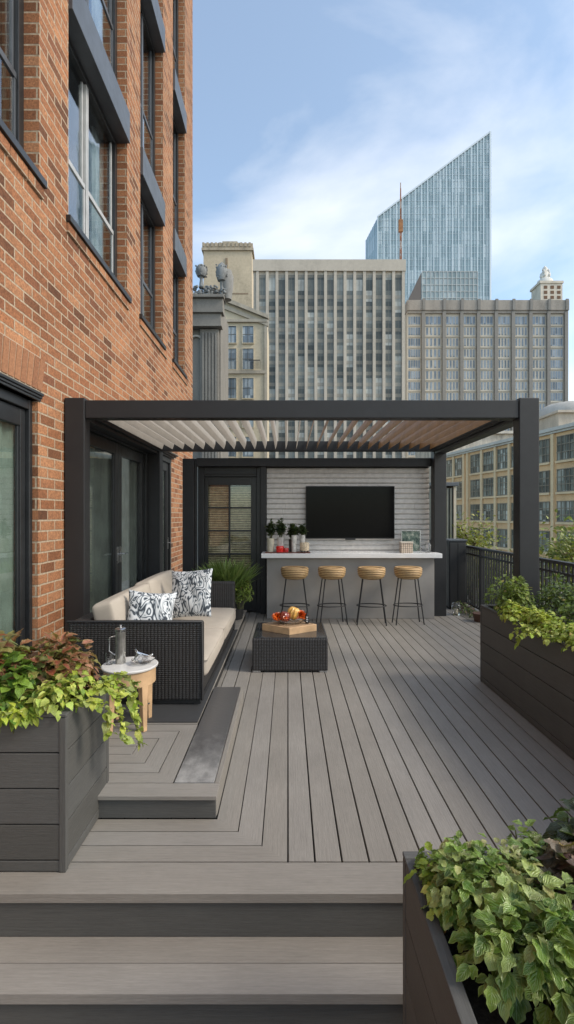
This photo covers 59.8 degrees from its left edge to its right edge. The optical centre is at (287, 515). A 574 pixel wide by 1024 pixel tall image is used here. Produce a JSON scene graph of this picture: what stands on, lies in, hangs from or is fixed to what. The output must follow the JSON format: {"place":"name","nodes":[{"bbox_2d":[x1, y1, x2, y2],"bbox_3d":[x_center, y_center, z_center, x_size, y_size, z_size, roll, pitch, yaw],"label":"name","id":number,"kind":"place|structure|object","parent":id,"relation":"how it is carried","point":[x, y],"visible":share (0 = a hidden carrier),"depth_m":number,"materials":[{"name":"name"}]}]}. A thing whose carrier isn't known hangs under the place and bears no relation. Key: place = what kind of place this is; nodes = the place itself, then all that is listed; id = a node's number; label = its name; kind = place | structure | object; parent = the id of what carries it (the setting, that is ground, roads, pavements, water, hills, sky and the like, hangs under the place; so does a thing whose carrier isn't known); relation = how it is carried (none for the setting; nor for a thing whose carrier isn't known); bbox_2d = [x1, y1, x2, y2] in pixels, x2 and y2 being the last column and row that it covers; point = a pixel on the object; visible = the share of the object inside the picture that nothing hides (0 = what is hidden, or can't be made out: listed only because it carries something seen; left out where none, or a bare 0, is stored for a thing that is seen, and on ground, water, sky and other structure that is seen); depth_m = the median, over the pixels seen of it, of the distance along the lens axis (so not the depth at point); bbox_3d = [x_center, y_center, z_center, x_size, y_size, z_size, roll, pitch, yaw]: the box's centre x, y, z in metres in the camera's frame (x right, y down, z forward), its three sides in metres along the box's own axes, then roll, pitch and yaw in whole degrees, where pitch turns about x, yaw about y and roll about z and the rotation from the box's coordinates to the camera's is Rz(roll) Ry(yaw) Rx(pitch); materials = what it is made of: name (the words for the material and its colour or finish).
{"place":"outdoors","nodes":[
{"label":"outdoors","id":0,"kind":"place"},
{"bbox_2d":[0,0,192,670],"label":"brick building","id":1,"kind":"structure","parent":0,"point":[96,199],"depth_m":6.08,"materials":[{"name":"brick"}]},
{"bbox_2d":[0,0,23,148],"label":"window","id":2,"kind":"structure","parent":1,"relation":"in","point":[15,64],"depth_m":4.53,"materials":[{"name":"black paint"}]},
{"bbox_2d":[0,387,31,666],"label":"patio door","id":3,"kind":"structure","parent":1,"relation":"in","point":[15,410],"depth_m":4.44,"materials":[{"name":"black paint"}]},
{"bbox_2d":[68,39,116,277],"bbox_3d":[-2.555,-4.200,6.192,0.231,2.200,1.908,0,0,0],"label":"window","id":4,"kind":"structure","parent":1,"relation":"in","point":[87,97],"depth_m":6.81,"materials":[{"name":"glass"}]},
{"bbox_2d":[86,0,116,78],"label":"window","id":5,"kind":"structure","parent":1,"relation":"in","point":[99,7],"depth_m":7.05,"materials":[{"name":"glass"}]},
{"bbox_2d":[90,428,147,612],"bbox_3d":[-2.330,0.290,6.835,0.197,2.720,2.570,0,0,0],"label":"french door","id":6,"kind":"structure","parent":1,"relation":"in","point":[118,470],"depth_m":6.74,"materials":[{"name":"black paint"}]},
{"bbox_2d":[140,196,154,330],"bbox_3d":[-2.554,-4.200,8.495,0.229,2.200,1.410,0,0,0],"label":"window","id":7,"kind":"structure","parent":1,"relation":"in","point":[143,211],"depth_m":9.08,"materials":[{"name":"glass"}]},
{"bbox_2d":[140,3,154,175],"bbox_3d":[-2.554,-7.135,8.495,0.229,2.730,1.410,0,0,0],"label":"window","id":8,"kind":"structure","parent":1,"relation":"in","point":[143,25],"depth_m":9.08,"materials":[{"name":"glass"}]},
{"bbox_2d":[163,456,170,570],"bbox_3d":[-2.331,0.280,8.955,0.199,2.740,1.590,0,0,0],"label":"french door","id":9,"kind":"structure","parent":1,"relation":"in","point":[166,461],"depth_m":9.59,"materials":[{"name":"black paint"}]},
{"bbox_2d":[173,267,177,361],"bbox_3d":[-2.555,-4.200,10.575,0.230,2.200,1.150,0,0,0],"label":"window","id":10,"kind":"structure","parent":1,"relation":"in","point":[175,331],"depth_m":11.06,"materials":[{"name":"glass"}]},
{"bbox_2d":[173,117,177,233],"bbox_3d":[-2.555,-7.135,10.575,0.230,2.730,1.150,0,0,0],"label":"window","id":11,"kind":"structure","parent":1,"relation":"in","point":[175,197],"depth_m":11.06,"materials":[{"name":"glass"}]},
{"bbox_2d":[173,0,177,77],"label":"window","id":12,"kind":"structure","parent":1,"relation":"in","point":[175,2],"depth_m":11.05,"materials":[{"name":"glass"}]},
{"bbox_2d":[193,285,227,570],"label":"classical building","id":13,"kind":"structure","parent":0,"point":[210,352],"depth_m":91.10,"materials":[{"name":"stone"}]},
{"bbox_2d":[195,264,207,288],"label":"roof finial","id":14,"kind":"object","parent":13,"relation":"on","point":[201,270],"visible":1,"depth_m":89.94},
{"bbox_2d":[215,262,233,301],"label":"roof finial","id":15,"kind":"object","parent":13,"relation":"on","point":[224,276],"visible":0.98,"depth_m":90.26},
{"bbox_2d":[201,241,254,307],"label":"stepped tower","id":16,"kind":"structure","parent":0,"point":[236,257],"depth_m":205.00,"materials":[{"name":"stone"}]},
{"bbox_2d":[225,300,268,457],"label":"stone house","id":17,"kind":"structure","parent":0,"point":[248,357],"depth_m":111.94,"materials":[{"name":"beige stone"}]},
{"bbox_2d":[228,325,236,343],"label":"window","id":18,"kind":"structure","parent":17,"relation":"in","point":[232,329],"depth_m":111.94,"materials":[{"name":"blue glass"}]},
{"bbox_2d":[228,348,236,369],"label":"window","id":19,"kind":"structure","parent":17,"relation":"in","point":[232,352],"depth_m":111.94,"materials":[{"name":"blue glass"}]},
{"bbox_2d":[228,377,236,398],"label":"window","id":20,"kind":"structure","parent":17,"relation":"in","point":[232,381],"depth_m":111.94,"materials":[{"name":"blue glass"}]},
{"bbox_2d":[242,325,253,343],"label":"window","id":21,"kind":"structure","parent":17,"relation":"in","point":[247,330],"depth_m":111.94,"materials":[{"name":"blue glass"}]},
{"bbox_2d":[242,348,253,369],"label":"window","id":22,"kind":"structure","parent":17,"relation":"in","point":[247,353],"depth_m":111.94,"materials":[{"name":"blue glass"}]},
{"bbox_2d":[242,377,253,398],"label":"window","id":23,"kind":"structure","parent":17,"relation":"in","point":[247,382],"depth_m":111.94,"materials":[{"name":"blue glass"}]},
{"bbox_2d":[253,259,405,457],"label":"office block","id":24,"kind":"structure","parent":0,"point":[336,329],"depth_m":159.88,"materials":[{"name":"concrete"}]},
{"bbox_2d":[193,0,573,400],"label":"sky","id":25,"kind":"structure","parent":0,"point":[310,117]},
{"bbox_2d":[366,131,490,301],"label":"glass tower","id":26,"kind":"structure","parent":0,"point":[446,212],"depth_m":330.00,"materials":[{"name":"glass"}]},
{"bbox_2d":[415,431,512,489],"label":"stone block","id":27,"kind":"structure","parent":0,"point":[501,435],"depth_m":118.00,"materials":[{"name":"stone"}]},
{"bbox_2d":[405,299,568,457],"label":"office block","id":28,"kind":"structure","parent":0,"point":[495,349],"depth_m":181.94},
{"bbox_2d":[405,271,477,302],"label":"glass pavilion","id":29,"kind":"structure","parent":28,"relation":"on","point":[442,285],"depth_m":196.00,"materials":[{"name":"glass"}]},
{"bbox_2d":[530,266,563,299],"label":"white turret","id":30,"kind":"object","parent":28,"relation":"on","point":[546,287],"visible":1,"depth_m":235.00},
{"bbox_2d":[446,422,573,588],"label":"tan warehouse","id":31,"kind":"structure","parent":0,"point":[482,475],"depth_m":65.79,"materials":[{"name":"brick"}]},
{"bbox_2d":[469,453,479,475],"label":"window","id":32,"kind":"structure","parent":31,"relation":"in","point":[474,459],"depth_m":72.86,"materials":[{"name":"grey glass"}]},
{"bbox_2d":[469,479,479,498],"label":"window","id":33,"kind":"structure","parent":31,"relation":"in","point":[474,484],"depth_m":72.86,"materials":[{"name":"grey glass"}]},
{"bbox_2d":[482,450,493,473],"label":"window","id":34,"kind":"structure","parent":31,"relation":"in","point":[488,457],"depth_m":69.62,"materials":[{"name":"grey glass"}]},
{"bbox_2d":[482,477,493,498],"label":"window","id":35,"kind":"structure","parent":31,"relation":"in","point":[488,483],"depth_m":69.62,"materials":[{"name":"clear glass"}]},
{"bbox_2d":[482,503,493,522],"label":"window","id":36,"kind":"structure","parent":31,"relation":"in","point":[488,509],"depth_m":69.59,"materials":[{"name":"clear glass"}]},
{"bbox_2d":[496,447,506,471],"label":"window","id":37,"kind":"structure","parent":31,"relation":"in","point":[501,453],"depth_m":66.47,"materials":[{"name":"grey glass"}]},
{"bbox_2d":[496,476,506,497],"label":"window","id":38,"kind":"structure","parent":31,"relation":"in","point":[501,480],"depth_m":66.62,"materials":[{"name":"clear glass"}]},
{"bbox_2d":[496,503,506,522],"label":"window","id":39,"kind":"structure","parent":31,"relation":"in","point":[501,507],"depth_m":66.47,"materials":[{"name":"clear glass"}]},
{"bbox_2d":[496,529,506,549],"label":"window","id":40,"kind":"structure","parent":31,"relation":"in","point":[501,544],"depth_m":66.47,"materials":[{"name":"clear glass"}]},
{"bbox_2d":[539,438,549,465],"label":"window","id":41,"kind":"structure","parent":31,"relation":"in","point":[544,445],"depth_m":58.57,"materials":[{"name":"clear glass"}]},
{"bbox_2d":[539,470,549,494],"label":"window","id":42,"kind":"structure","parent":31,"relation":"in","point":[544,476],"depth_m":58.57,"materials":[{"name":"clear glass"}]},
{"bbox_2d":[539,501,549,523],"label":"window","id":43,"kind":"structure","parent":31,"relation":"in","point":[544,506],"depth_m":58.57,"materials":[{"name":"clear glass"}]},
{"bbox_2d":[555,433,573,462],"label":"window","id":44,"kind":"structure","parent":31,"relation":"in","point":[565,443],"depth_m":55.21,"materials":[{"name":"clear glass"}]},
{"bbox_2d":[555,467,573,493],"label":"window","id":45,"kind":"structure","parent":31,"relation":"in","point":[565,476],"depth_m":55.21,"materials":[{"name":"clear glass"}]},
{"bbox_2d":[555,500,573,524],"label":"window","id":46,"kind":"structure","parent":31,"relation":"in","point":[563,507],"depth_m":55.21,"materials":[{"name":"clear glass"}]},
{"bbox_2d":[539,401,573,430],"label":"domed building","id":47,"kind":"structure","parent":0,"point":[555,414],"depth_m":128.37,"materials":[{"name":"stone"}]},
{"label":"terrace base","id":48,"kind":"structure","parent":0,"visible":0},
{"bbox_2d":[98,635,395,862],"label":"terrace joists","id":49,"kind":"object","parent":48,"relation":"on","point":[287,782],"depth_m":2.99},
{"bbox_2d":[0,903,402,1023],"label":"step risers","id":50,"kind":"object","parent":49,"relation":"attached to","point":[201,919],"visible":0.53,"depth_m":2.19,"materials":[{"name":"grey"}]},
{"bbox_2d":[0,607,573,1003],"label":"deck","id":51,"kind":"structure","parent":49,"relation":"on","point":[449,744],"depth_m":2.65,"materials":[{"name":"grey"}]},
{"bbox_2d":[0,676,108,871],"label":"planter box","id":52,"kind":"object","parent":51,"relation":"on","point":[54,776],"visible":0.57,"depth_m":2.31,"materials":[{"name":"grey"}]},
{"bbox_2d":[0,629,40,692],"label":"coleus","id":53,"kind":"object","parent":52,"relation":"on","point":[8,645],"visible":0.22,"depth_m":2.61,"materials":[{"name":"brown plant"}]},
{"bbox_2d":[0,650,41,708],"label":"geranium","id":54,"kind":"object","parent":52,"relation":"on","point":[19,684],"visible":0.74,"depth_m":2.40,"materials":[{"name":"green plant"}]},
{"bbox_2d":[0,695,53,733],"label":"creeping jenny","id":55,"kind":"object","parent":52,"relation":"in","point":[25,710],"visible":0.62,"depth_m":2.29,"materials":[{"name":"green plant"}]},
{"bbox_2d":[7,630,101,704],"bbox_3d":[-1.246,0.824,2.659,0.508,0.454,0.519,0,0,0],"label":"coleus","id":56,"kind":"object","parent":52,"relation":"on","point":[64,657],"visible":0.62,"depth_m":2.60,"materials":[{"name":"brown plant"}]},
{"bbox_2d":[31,663,97,721],"bbox_3d":[-1.103,0.888,2.478,0.271,0.248,0.443,0,0,0],"label":"creeping jenny","id":57,"kind":"object","parent":52,"relation":"in","point":[58,690],"visible":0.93,"depth_m":2.39,"materials":[{"name":"green plant"}]},
{"bbox_2d":[0,671,146,750],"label":"trailing vine","id":58,"kind":"object","parent":52,"relation":"in","point":[103,688],"visible":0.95,"depth_m":2.58,"materials":[{"name":"green plant"}]},
{"bbox_2d":[98,610,246,799],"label":"platform","id":59,"kind":"structure","parent":51,"relation":"on","point":[159,791],"depth_m":2.80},
{"bbox_2d":[108,725,197,782],"bbox_3d":[-1.477,1.531,3.233,1.646,0.021,0.789,0,0,0],"label":"platform inlay","id":60,"kind":"object","parent":59,"relation":"on","point":[159,757],"visible":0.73,"depth_m":3.16,"materials":[{"name":"grey"}]},
{"bbox_2d":[101,656,157,731],"bbox_3d":[-1.140,1.296,3.610,0.396,0.443,0.396,0,0,0],"label":"side table","id":61,"kind":"object","parent":60,"relation":"on","point":[145,674],"visible":0.62,"depth_m":3.50,"materials":[{"name":"white stone"}]},
{"bbox_2d":[108,625,125,663],"bbox_3d":[-1.237,0.934,3.630,0.122,0.279,0.078,0,0,0],"label":"carafe","id":62,"kind":"object","parent":61,"relation":"on","point":[120,644],"visible":1,"depth_m":3.60,"materials":[{"name":"metal"}]},
{"bbox_2d":[98,800,215,817],"bbox_3d":[-0.716,1.595,2.723,0.648,0.104,0.015,0,0,0],"label":"platform riser","id":63,"kind":"object","parent":59,"relation":"attached to","point":[157,808],"visible":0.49,"depth_m":2.71,"materials":[{"name":"grey"}]},
{"bbox_2d":[113,630,237,721],"bbox_3d":[-1.220,1.514,5.128,1.120,0.005,2.945,0,0,0],"label":"outdoor mat","id":64,"kind":"object","parent":59,"relation":"on","point":[176,712],"visible":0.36,"depth_m":3.87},
{"bbox_2d":[67,570,235,703],"bbox_3d":[-1.202,1.101,5.229,1.104,0.829,2.542,0,0,0],"label":"sofa","id":65,"kind":"object","parent":64,"relation":"on","point":[188,652],"visible":0.71,"depth_m":3.97,"materials":[{"name":"black wicker"}]},
{"bbox_2d":[127,589,176,619],"bbox_3d":[-1.200,0.875,4.360,0.412,0.441,0.275,0,0,0],"label":"throw pillow","id":66,"kind":"object","parent":65,"relation":"on","point":[150,606],"visible":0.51,"depth_m":4.33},
{"bbox_2d":[172,568,212,617],"bbox_3d":[-1.050,0.850,5.420,0.552,0.548,0.213,0,0,18],"label":"throw pillow","id":67,"kind":"object","parent":65,"relation":"on","point":[192,589],"visible":0.91,"depth_m":5.35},
{"bbox_2d":[174,687,239,782],"bbox_3d":[-0.531,1.532,3.624,0.227,0.032,1.572,0,0,0],"label":"floor plate","id":68,"kind":"object","parent":59,"relation":"on","point":[202,760],"visible":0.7,"depth_m":3.36,"materials":[{"name":"stone"}]},
{"bbox_2d":[216,691,243,815],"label":"platform side","id":69,"kind":"structure","parent":59,"relation":"on","point":[227,759],"depth_m":3.29,"materials":[{"name":"grey"}]},
{"bbox_2d":[71,612,287,862],"bbox_3d":[-1.151,1.666,5.811,2.297,0.029,6.859,0,0,0],"label":"deck border","id":70,"kind":"object","parent":51,"relation":"on","point":[220,839],"visible":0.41,"depth_m":2.68,"materials":[{"name":"grey"}]},
{"bbox_2d":[235,596,243,626],"bbox_3d":[-0.820,1.418,7.350,0.400,0.460,0.400,0,0,0],"label":"plant pot","id":71,"kind":"object","parent":51,"relation":"on","point":[239,614],"visible":0.03,"depth_m":7.24,"materials":[{"name":"black"}]},
{"bbox_2d":[186,557,260,587],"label":"ornamental grass","id":72,"kind":"object","parent":71,"relation":"in","point":[229,571],"depth_m":7.17,"materials":[{"name":"green plant"}]},
{"bbox_2d":[235,580,253,608],"bbox_3d":[-0.717,1.130,7.168,0.466,0.442,0.297,0,0,0],"label":"shrub","id":73,"kind":"object","parent":71,"relation":"in","point":[240,590],"visible":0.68,"depth_m":7.13,"materials":[{"name":"green plant"}]},
{"bbox_2d":[252,622,327,671],"bbox_3d":[0.025,1.468,5.620,0.793,0.363,0.780,0,0,0],"label":"coffee table","id":74,"kind":"object","parent":51,"relation":"on","point":[274,651],"visible":0.98,"depth_m":5.23,"materials":[{"name":"black wicker"}]},
{"bbox_2d":[262,621,316,634],"bbox_3d":[0.017,1.248,5.573,0.477,0.081,0.379,0,0,41],"label":"wooden tray","id":75,"kind":"object","parent":74,"relation":"on","point":[287,629],"visible":0.84,"depth_m":5.48,"materials":[{"name":"brown wood"}]},
{"bbox_2d":[280,566,309,614],"bbox_3d":[0.105,1.221,7.580,0.460,0.861,0.422,0,0,0],"label":"bar stool","id":76,"kind":"object","parent":51,"relation":"on","point":[294,572],"visible":0.95,"depth_m":7.45,"materials":[{"name":"wicker"}]},
{"bbox_2d":[65,398,538,638],"bbox_3d":[0.145,0.211,6.725,4.910,2.878,3.250,0,0,0],"label":"pergola","id":77,"kind":"object","parent":51,"relation":"on","point":[156,429],"visible":0.88,"depth_m":5.16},
{"bbox_2d":[183,458,430,613],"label":"bar wall","id":78,"kind":"structure","parent":51,"relation":"on","point":[242,502],"depth_m":8.42,"materials":[{"name":"wood"}]},
{"bbox_2d":[198,467,260,612],"bbox_3d":[-0.986,0.420,8.502,1.058,2.460,0.195,0,0,0],"label":"door","id":79,"kind":"structure","parent":78,"relation":"in","point":[207,476],"depth_m":8.47,"materials":[{"name":"black paint"}]},
{"bbox_2d":[306,486,394,539],"bbox_3d":[1.042,-0.037,8.371,1.485,0.898,0.061,0,0,0],"label":"television","id":80,"kind":"object","parent":78,"relation":"attached to","point":[350,512],"visible":1,"depth_m":8.34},
{"bbox_2d":[316,566,347,624],"bbox_3d":[0.668,1.221,7.580,0.460,0.861,0.422,0,0,-14],"label":"bar stool","id":81,"kind":"object","parent":51,"relation":"on","point":[332,572],"visible":0.99,"depth_m":7.46,"materials":[{"name":"wicker"}]},
{"bbox_2d":[261,551,441,618],"bbox_3d":[1.006,1.127,8.127,2.847,1.044,0.555,0,0,0],"label":"bar counter","id":82,"kind":"object","parent":51,"relation":"on","point":[351,562],"visible":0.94,"depth_m":7.94,"materials":[{"name":"concrete"}]},
{"bbox_2d":[265,551,309,552],"bbox_3d":[0.000,0.598,8.060,0.720,0.012,0.260,0,0,0],"label":"serving tray","id":83,"kind":"object","parent":82,"relation":"on","point":[288,552],"visible":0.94,"depth_m":7.93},
{"bbox_2d":[265,518,275,551],"bbox_3d":[-0.279,0.320,8.034,0.212,0.542,0.217,0,0,0],"label":"potted herb","id":84,"kind":"object","parent":83,"relation":"on","point":[271,528],"visible":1,"depth_m":7.98,"materials":[{"name":"green plant"}]},
{"bbox_2d":[276,518,286,545],"bbox_3d":[-0.111,0.316,8.059,0.201,0.550,0.206,0,0,0],"label":"potted herb","id":85,"kind":"object","parent":83,"relation":"on","point":[280,527],"visible":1,"depth_m":8.01,"materials":[{"name":"green plant"}]},
{"bbox_2d":[401,530,420,551],"bbox_3d":[2.010,0.424,8.160,0.320,0.360,0.020,0,0,0],"label":"photo frame","id":86,"kind":"object","parent":82,"relation":"on","point":[414,536],"visible":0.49,"depth_m":8.16,"materials":[{"name":"metal"}]},
{"bbox_2d":[356,566,386,625],"bbox_3d":[1.266,1.221,7.560,0.460,0.861,0.422,0,0,7],"label":"bar stool","id":87,"kind":"object","parent":51,"relation":"on","point":[371,572],"visible":1,"depth_m":7.44,"materials":[{"name":"wicker"}]},
{"bbox_2d":[392,566,424,624],"bbox_3d":[1.830,1.221,7.600,0.460,0.861,0.422,0,0,-6],"label":"bar stool","id":88,"kind":"object","parent":51,"relation":"on","point":[414,573],"visible":1,"depth_m":7.50,"materials":[{"name":"wicker"}]},
{"bbox_2d":[446,539,466,608],"bbox_3d":[2.967,1.037,8.890,0.335,1.224,0.350,0,0,0],"label":"railing","id":89,"kind":"object","parent":51,"relation":"on","point":[455,570],"visible":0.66,"depth_m":8.72,"materials":[{"name":"metal"}]},
{"bbox_2d":[402,851,554,1023],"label":"planter box","id":90,"kind":"object","parent":51,"relation":"on","point":[434,992],"visible":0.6,"depth_m":1.33,"materials":[{"name":"grey"}]},
{"bbox_2d":[403,841,456,933],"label":"ivy leaves","id":91,"kind":"object","parent":90,"relation":"on","point":[422,861],"visible":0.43,"depth_m":1.44,"materials":[{"name":"green plant"}]},
{"bbox_2d":[420,830,562,953],"bbox_3d":[0.566,1.056,1.362,0.349,0.311,0.355,0,0,-30],"label":"hosta mound","id":92,"kind":"object","parent":90,"relation":"in","point":[469,869],"visible":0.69,"depth_m":1.35,"materials":[{"name":"green plant"}]},
{"bbox_2d":[448,857,573,1023],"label":"broadleaf plant","id":93,"kind":"object","parent":90,"relation":"in","point":[542,963],"visible":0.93,"depth_m":1.15,"materials":[{"name":"green plant"}]},
{"bbox_2d":[500,819,560,890],"bbox_3d":[0.753,1.073,1.498,0.209,0.276,0.199,0,0,0],"label":"green foliage","id":94,"kind":"object","parent":90,"relation":"in","point":[533,841],"visible":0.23,"depth_m":1.50,"materials":[{"name":"green plant"}]},
{"bbox_2d":[533,832,573,909],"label":"heuchera","id":95,"kind":"object","parent":90,"relation":"in","point":[556,858],"visible":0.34,"depth_m":1.40,"materials":[{"name":"brown plant"}]},
{"bbox_2d":[541,797,573,851],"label":"dark foliage","id":96,"kind":"object","parent":90,"relation":"in","point":[561,827],"visible":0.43,"depth_m":1.54,"materials":[{"name":"green plant"}]},
{"bbox_2d":[548,992,573,1023],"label":"broadleaf plant","id":97,"kind":"object","parent":90,"relation":"in","point":[570,1005],"visible":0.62,"depth_m":1.05,"materials":[{"name":"green plant"}]},
{"bbox_2d":[466,545,573,611],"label":"railing","id":98,"kind":"object","parent":51,"relation":"on","point":[480,569],"visible":0.31,"depth_m":7.93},
{"bbox_2d":[480,605,573,759],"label":"planter box","id":99,"kind":"object","parent":51,"relation":"on","point":[529,679],"visible":0.8,"depth_m":3.93,"materials":[{"name":"grey"}]},
{"bbox_2d":[484,574,536,613],"bbox_3d":[2.089,0.796,4.687,0.408,0.452,0.574,0,0,0],"label":"lime shrub","id":100,"kind":"object","parent":99,"relation":"on","point":[507,593],"visible":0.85,"depth_m":4.63,"materials":[{"name":"green plant"}]},
{"bbox_2d":[497,599,533,623],"bbox_3d":[2.009,0.867,4.319,0.302,0.250,0.458,0,0,0],"label":"golden oregano","id":101,"kind":"object","parent":99,"relation":"on","point":[516,611],"visible":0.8,"depth_m":4.32,"materials":[{"name":"green plant"}]},
{"bbox_2d":[506,617,564,649],"bbox_3d":[1.827,0.932,3.847,0.247,0.168,0.766,0,0,0],"label":"trailing lime","id":102,"kind":"object","parent":99,"relation":"on","point":[524,628],"visible":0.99,"depth_m":3.74,"materials":[{"name":"green plant"}]},
{"bbox_2d":[520,605,564,630],"bbox_3d":[2.050,0.863,4.035,0.306,0.259,0.455,0,0,0],"label":"golden oregano","id":103,"kind":"object","parent":99,"relation":"on","point":[535,619],"visible":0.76,"depth_m":3.96,"materials":[{"name":"green plant"}]},
{"bbox_2d":[533,573,573,621],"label":"dark shrub","id":104,"kind":"object","parent":99,"relation":"in","point":[557,601],"visible":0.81,"depth_m":4.52,"materials":[{"name":"green plant"}]},
{"bbox_2d":[535,616,573,643],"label":"golden oregano","id":105,"kind":"object","parent":99,"relation":"on","point":[557,630],"visible":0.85,"depth_m":3.68,"materials":[{"name":"green plant"}]},
{"bbox_2d":[557,595,573,624],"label":"dark shrub","id":106,"kind":"object","parent":99,"relation":"in","point":[561,609],"visible":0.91,"depth_m":4.00,"materials":[{"name":"green plant"}]},
{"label":"lower roof","id":107,"kind":"structure","parent":0,"visible":0},
{"bbox_2d":[429,482,458,538],"bbox_3d":[4.060,1.195,13.600,0.720,4.090,1.400,0,0,0],"label":"roof cabin","id":108,"kind":"object","parent":107,"relation":"on","point":[450,505],"visible":0.27,"depth_m":12.97,"materials":[{"name":"stone"}]},
{"bbox_2d":[450,511,508,607],"bbox_3d":[4.758,1.849,13.410,1.789,4.007,1.927,0,0,44],"label":"shrub","id":109,"kind":"object","parent":107,"relation":"on","point":[475,540],"visible":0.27,"depth_m":13.31,"materials":[{"name":"green plant"}]},
{"bbox_2d":[539,509,573,602],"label":"shrub","id":110,"kind":"object","parent":107,"relation":"on","point":[568,549],"visible":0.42,"depth_m":9.45,"materials":[{"name":"green plant"}]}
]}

